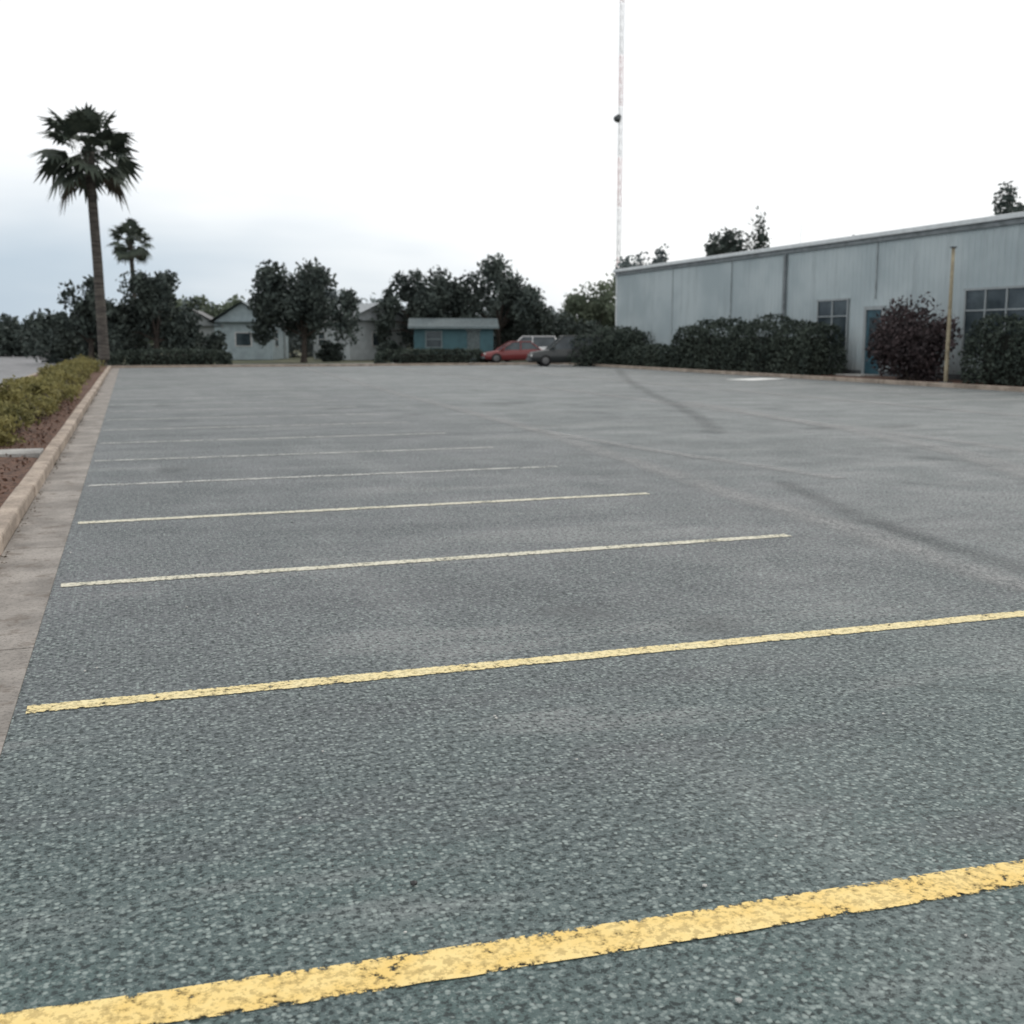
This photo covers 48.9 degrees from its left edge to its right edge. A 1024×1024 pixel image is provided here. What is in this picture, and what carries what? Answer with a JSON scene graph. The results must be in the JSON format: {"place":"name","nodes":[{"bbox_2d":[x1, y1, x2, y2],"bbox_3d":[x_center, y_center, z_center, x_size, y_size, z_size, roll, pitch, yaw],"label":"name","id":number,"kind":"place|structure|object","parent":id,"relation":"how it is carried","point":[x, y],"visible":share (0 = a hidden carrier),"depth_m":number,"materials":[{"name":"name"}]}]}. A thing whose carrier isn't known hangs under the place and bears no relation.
{"place":"outdoors","nodes":[
{"label":"outdoors","id":0,"kind":"place"},
{"bbox_2d":[0,354,75,383],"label":"street","id":1,"kind":"structure","parent":0,"point":[17,367],"depth_m":65.95,"materials":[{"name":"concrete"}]},
{"bbox_2d":[79,343,563,364],"bbox_3d":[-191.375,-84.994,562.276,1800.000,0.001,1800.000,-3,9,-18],"label":"ground","id":2,"kind":"structure","parent":0,"point":[296,360],"depth_m":80.92,"materials":[{"name":"green soil"}]},
{"bbox_2d":[0,308,95,357],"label":"roadside trees","id":3,"kind":"object","parent":2,"relation":"on","point":[14,333],"visible":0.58,"depth_m":100.06,"materials":[{"name":"green plant"}]},
{"bbox_2d":[0,366,107,506],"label":"planting strip","id":4,"kind":"object","parent":2,"relation":"on","point":[18,461],"visible":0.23,"depth_m":16.03,"materials":[{"name":"soil"}]},
{"bbox_2d":[0,354,105,446],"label":"shrub row","id":5,"kind":"object","parent":4,"relation":"on","point":[28,401],"visible":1,"depth_m":23.04,"materials":[{"name":"green plant"}]},
{"bbox_2d":[30,102,143,365],"bbox_3d":[-22.688,-14.759,60.606,5.924,14.041,5.947,-3,9,-18],"label":"fan palm tree","id":6,"kind":"object","parent":4,"relation":"in","point":[89,120],"visible":1,"depth_m":60.03,"materials":[{"name":"green plant"}]},
{"bbox_2d":[0,366,119,755],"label":"concrete kerb","id":7,"kind":"structure","parent":2,"relation":"on","point":[38,507],"depth_m":9.31,"materials":[{"name":"grey concrete"}]},
{"bbox_2d":[51,274,129,361],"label":"oak tree","id":8,"kind":"object","parent":2,"relation":"on","point":[81,322],"visible":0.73,"depth_m":68.87,"materials":[{"name":"green plant"}]},
{"bbox_2d":[106,217,154,346],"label":"fan palm tree","id":9,"kind":"object","parent":2,"relation":"on","point":[130,253],"visible":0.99,"depth_m":102.36,"materials":[{"name":"green plant"}]},
{"bbox_2d":[107,266,203,353],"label":"oak tree","id":10,"kind":"object","parent":2,"relation":"on","point":[149,310],"visible":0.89,"depth_m":70.71,"materials":[{"name":"green plant"}]},
{"bbox_2d":[133,293,188,348],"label":"ash tree","id":11,"kind":"object","parent":2,"relation":"on","point":[180,300],"visible":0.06,"depth_m":100.40,"materials":[{"name":"green plant"}]},
{"bbox_2d":[107,347,233,365],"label":"hedge","id":12,"kind":"object","parent":2,"relation":"on","point":[167,356],"visible":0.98,"depth_m":66.29,"materials":[{"name":"green plant"}]},
{"bbox_2d":[185,309,222,346],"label":"cottage","id":13,"kind":"structure","parent":2,"relation":"on","point":[206,327],"depth_m":85.86,"materials":[{"name":"white paint"}]},
{"bbox_2d":[169,294,244,319],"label":"ash tree","id":14,"kind":"object","parent":2,"relation":"on","point":[215,312],"visible":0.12,"depth_m":93.40,"materials":[{"name":"green plant"}]},
{"bbox_2d":[208,301,288,359],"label":"cottage","id":15,"kind":"structure","parent":2,"relation":"on","point":[235,319],"depth_m":85.92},
{"bbox_2d":[235,332,251,346],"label":"end window frame","id":16,"kind":"structure","parent":15,"relation":"in","point":[235,332],"depth_m":85.91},
{"bbox_2d":[236,333,250,344],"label":"end window glass","id":17,"kind":"structure","parent":15,"relation":"in","point":[241,338],"depth_m":85.85,"materials":[{"name":"black glass"}]},
{"bbox_2d":[276,332,278,345],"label":"window glass","id":18,"kind":"structure","parent":15,"relation":"in","point":[277,343],"depth_m":87.69,"materials":[{"name":"grey glass"}]},
{"bbox_2d":[283,332,286,356],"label":"door","id":19,"kind":"structure","parent":15,"relation":"in","point":[284,334],"depth_m":90.56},
{"bbox_2d":[0,308,577,351],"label":"distant trees","id":20,"kind":"object","parent":2,"relation":"on","point":[560,309],"visible":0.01,"depth_m":144.20,"materials":[{"name":"green plant"}]},
{"bbox_2d":[246,257,363,362],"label":"oak tree","id":21,"kind":"object","parent":2,"relation":"on","point":[304,307],"visible":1,"depth_m":75.24,"materials":[{"name":"green plant"}]},
{"bbox_2d":[19,310,614,363],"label":"garden shrubs","id":22,"kind":"object","parent":2,"relation":"on","point":[58,353],"visible":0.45,"depth_m":78.45,"materials":[{"name":"green plant"}]},
{"bbox_2d":[293,287,362,353],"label":"ash tree","id":23,"kind":"object","parent":2,"relation":"on","point":[331,295],"visible":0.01,"depth_m":101.63,"materials":[{"name":"green plant"}]},
{"bbox_2d":[111,363,562,367],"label":"kerb","id":24,"kind":"structure","parent":2,"relation":"on","point":[268,365],"depth_m":65.23,"materials":[{"name":"concrete"}]},
{"bbox_2d":[180,291,558,357],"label":"background trees","id":25,"kind":"object","parent":2,"relation":"on","point":[295,343],"visible":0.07,"depth_m":98.69,"materials":[{"name":"green plant"}]},
{"bbox_2d":[370,268,454,348],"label":"oak tree","id":26,"kind":"object","parent":2,"relation":"on","point":[428,302],"visible":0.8,"depth_m":83.42,"materials":[{"name":"green plant"}]},
{"bbox_2d":[374,347,489,363],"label":"hedge","id":27,"kind":"object","parent":2,"relation":"on","point":[409,355],"visible":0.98,"depth_m":73.00,"materials":[{"name":"green plant"}]},
{"bbox_2d":[410,265,458,317],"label":"mesquite tree","id":28,"kind":"object","parent":2,"relation":"on","point":[439,273],"visible":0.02,"depth_m":88.87,"materials":[{"name":"green plant"}]},
{"bbox_2d":[414,329,492,353],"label":"walls","id":29,"kind":"structure","parent":2,"relation":"on","point":[453,338],"depth_m":79.64,"materials":[{"name":"teal paint"}]},
{"bbox_2d":[425,331,441,347],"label":"window frame","id":30,"kind":"object","parent":29,"relation":"attached to","point":[425,339],"visible":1,"depth_m":79.52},
{"bbox_2d":[426,332,440,346],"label":"window glass","id":31,"kind":"object","parent":30,"relation":"in","point":[433,335],"visible":1,"depth_m":79.50,"materials":[{"name":"grey glass"}]},
{"bbox_2d":[408,318,498,325],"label":"roof","id":32,"kind":"structure","parent":29,"relation":"on","point":[452,321],"depth_m":80.38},
{"bbox_2d":[408,326,498,328],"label":"fascia","id":33,"kind":"structure","parent":32,"relation":"attached to","point":[453,327],"depth_m":79.07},
{"bbox_2d":[467,331,479,359],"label":"door","id":34,"kind":"structure","parent":29,"relation":"attached to","point":[473,339],"depth_m":79.68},
{"bbox_2d":[466,329,480,330],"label":"door frame","id":35,"kind":"object","parent":29,"relation":"attached to","point":[473,329],"visible":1,"depth_m":79.56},
{"bbox_2d":[442,252,553,347],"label":"mesquite tree","id":36,"kind":"object","parent":2,"relation":"on","point":[520,304],"visible":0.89,"depth_m":83.78,"materials":[{"name":"green plant"}]},
{"bbox_2d":[485,287,556,340],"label":"oak tree","id":37,"kind":"object","parent":2,"relation":"on","point":[493,309],"visible":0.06,"depth_m":94.47,"materials":[{"name":"green plant"}]},
{"bbox_2d":[504,336,555,361],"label":"white van","id":38,"kind":"object","parent":2,"relation":"on","point":[542,342],"visible":0.12,"depth_m":77.92,"materials":[{"name":"grey paint"}]},
{"bbox_2d":[558,273,615,334],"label":"ash tree","id":39,"kind":"object","parent":2,"relation":"on","point":[601,308],"visible":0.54,"depth_m":92.70,"materials":[{"name":"green plant"}]},
{"bbox_2d":[567,325,654,366],"bbox_3d":[6.046,-9.745,66.045,6.205,2.542,5.670,-3,9,-18],"label":"round shrub","id":40,"kind":"object","parent":2,"relation":"on","point":[617,342],"visible":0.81,"depth_m":64.99,"materials":[{"name":"green plant"}]},
{"bbox_2d":[613,0,623,265],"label":"radio mast","id":41,"kind":"object","parent":2,"relation":"on","point":[617,118],"visible":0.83,"depth_m":115.08,"materials":[{"name":"white metal"}]},
{"bbox_2d":[613,243,669,291],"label":"ash tree","id":42,"kind":"object","parent":2,"relation":"on","point":[658,252],"visible":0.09,"depth_m":102.78,"materials":[{"name":"green plant"}]},
{"bbox_2d":[703,206,771,255],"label":"mesquite tree","id":43,"kind":"object","parent":2,"relation":"on","point":[727,242],"visible":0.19,"depth_m":96.63,"materials":[{"name":"green plant"}]},
{"bbox_2d":[564,363,1023,391],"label":"building kerb","id":44,"kind":"structure","parent":2,"relation":"on","point":[892,380],"depth_m":42.77,"materials":[{"name":"concrete"}]},
{"bbox_2d":[620,342,681,367],"bbox_3d":[7.618,-8.498,61.015,2.045,1.411,5.512,-3,9,-18],"label":"hedge","id":45,"kind":"object","parent":44,"relation":"on","point":[645,355],"visible":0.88,"depth_m":60.02,"materials":[{"name":"green plant"}]},
{"bbox_2d":[668,312,848,374],"bbox_3d":[11.010,-7.849,52.295,2.468,2.772,12.865,-3,9,-18],"label":"clipped hedge","id":46,"kind":"object","parent":44,"relation":"on","point":[802,352],"visible":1,"depth_m":49.88,"materials":[{"name":"green plant"}]},
{"bbox_2d":[864,291,963,380],"bbox_3d":[14.464,-6.368,40.880,2.425,3.355,4.619,-3,9,-18],"label":"red shrub","id":47,"kind":"object","parent":44,"relation":"on","point":[907,347],"visible":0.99,"depth_m":40.38,"materials":[{"name":"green plant"}]},
{"bbox_2d":[939,246,956,382],"bbox_3d":[14.799,-6.650,38.070,0.320,4.550,0.320,-3,9,-18],"label":"utility post","id":48,"kind":"object","parent":44,"relation":"on","point":[947,348],"visible":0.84,"depth_m":38.04,"materials":[{"name":"brown metal"}]},
{"bbox_2d":[957,312,1023,386],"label":"clipped hedge","id":49,"kind":"object","parent":44,"relation":"on","point":[1002,357],"visible":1,"depth_m":36.62,"materials":[{"name":"green plant"}]},
{"bbox_2d":[613,211,1023,380],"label":"metal warehouse","id":50,"kind":"structure","parent":2,"relation":"on","point":[852,285],"depth_m":47.21,"materials":[{"name":"paint"}]},
{"bbox_2d":[818,300,846,346],"bbox_3d":[13.796,-8.081,48.504,0.016,2.000,2.200,-3,9,-18],"label":"window glass","id":51,"kind":"structure","parent":50,"relation":"in","point":[839,307],"depth_m":48.24,"materials":[{"name":"grey glass"}]},
{"bbox_2d":[864,310,881,374],"bbox_3d":[14.727,-6.889,45.855,0.036,2.650,1.000,-3,9,-18],"label":"door leaf","id":52,"kind":"structure","parent":50,"relation":"in","point":[870,313],"depth_m":46.10,"materials":[{"name":"blue paint"}]},
{"bbox_2d":[963,288,1023,349],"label":"window glass","id":53,"kind":"structure","parent":50,"relation":"in","point":[996,298],"depth_m":39.46,"materials":[{"name":"grey glass"}]},
{"bbox_2d":[990,180,1023,215],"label":"ash tree","id":54,"kind":"object","parent":2,"relation":"on","point":[1008,206],"visible":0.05,"depth_m":67.83,"materials":[{"name":"green plant"}]},
{"bbox_2d":[319,332,324,345],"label":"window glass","id":55,"kind":"object","parent":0,"point":[320,336],"visible":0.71,"depth_m":88.24,"materials":[{"name":"grey glass"}]},
{"bbox_2d":[127,362,563,365],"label":"cross street","id":56,"kind":"structure","parent":0,"point":[364,363],"depth_m":74.07,"materials":[{"name":"grey asphalt"}]},
{"bbox_2d":[481,341,543,362],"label":"red car","id":57,"kind":"object","parent":56,"relation":"on","point":[514,350],"visible":0.73,"depth_m":73.31,"materials":[{"name":"red paint"}]},
{"bbox_2d":[313,320,407,359],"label":"walls","id":58,"kind":"structure","parent":0,"point":[362,349],"depth_m":85.18,"materials":[{"name":"grey paint"}]},
{"bbox_2d":[337,331,342,358],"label":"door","id":59,"kind":"structure","parent":58,"relation":"attached to","point":[340,340],"depth_m":85.53,"materials":[{"name":"grey"}]},
{"bbox_2d":[338,303,403,320],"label":"roof","id":60,"kind":"structure","parent":58,"relation":"on","point":[363,307],"depth_m":85.94,"materials":[{"name":"grey"}]},
{"bbox_2d":[351,304,402,319],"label":"gable","id":61,"kind":"structure","parent":58,"relation":"attached to","point":[368,314],"depth_m":85.06,"materials":[{"name":"grey paint"}]},
{"bbox_2d":[372,332,386,346],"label":"end window frame","id":62,"kind":"object","parent":58,"relation":"attached to","point":[372,340],"visible":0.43,"depth_m":85.43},
{"bbox_2d":[373,333,383,344],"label":"end window glass","id":63,"kind":"object","parent":62,"relation":"in","point":[375,341],"visible":0.43,"depth_m":85.50,"materials":[{"name":"black glass"}]},
{"bbox_2d":[0,365,1023,1023],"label":"parking lot","id":64,"kind":"structure","parent":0,"point":[170,773],"depth_m":4.92,"materials":[{"name":"grey asphalt"}]},
{"bbox_2d":[12,522,966,1002],"bbox_3d":[0.261,0.588,6.626,5.614,0.017,7.657,-3,9,-18],"label":"gravel debris","id":65,"kind":"object","parent":64,"relation":"on","point":[738,1000],"visible":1,"depth_m":3.33,"materials":[{"name":"grey gravel"}]},
{"bbox_2d":[526,335,607,365],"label":"dark suv","id":66,"kind":"object","parent":64,"relation":"on","point":[558,349],"visible":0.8,"depth_m":65.55,"materials":[{"name":"grey paint"}]},
{"bbox_2d":[0,0,1023,323],"label":"sky","id":67,"kind":"structure","parent":0,"point":[371,140],"materials":[{"name":"white"}]}
]}

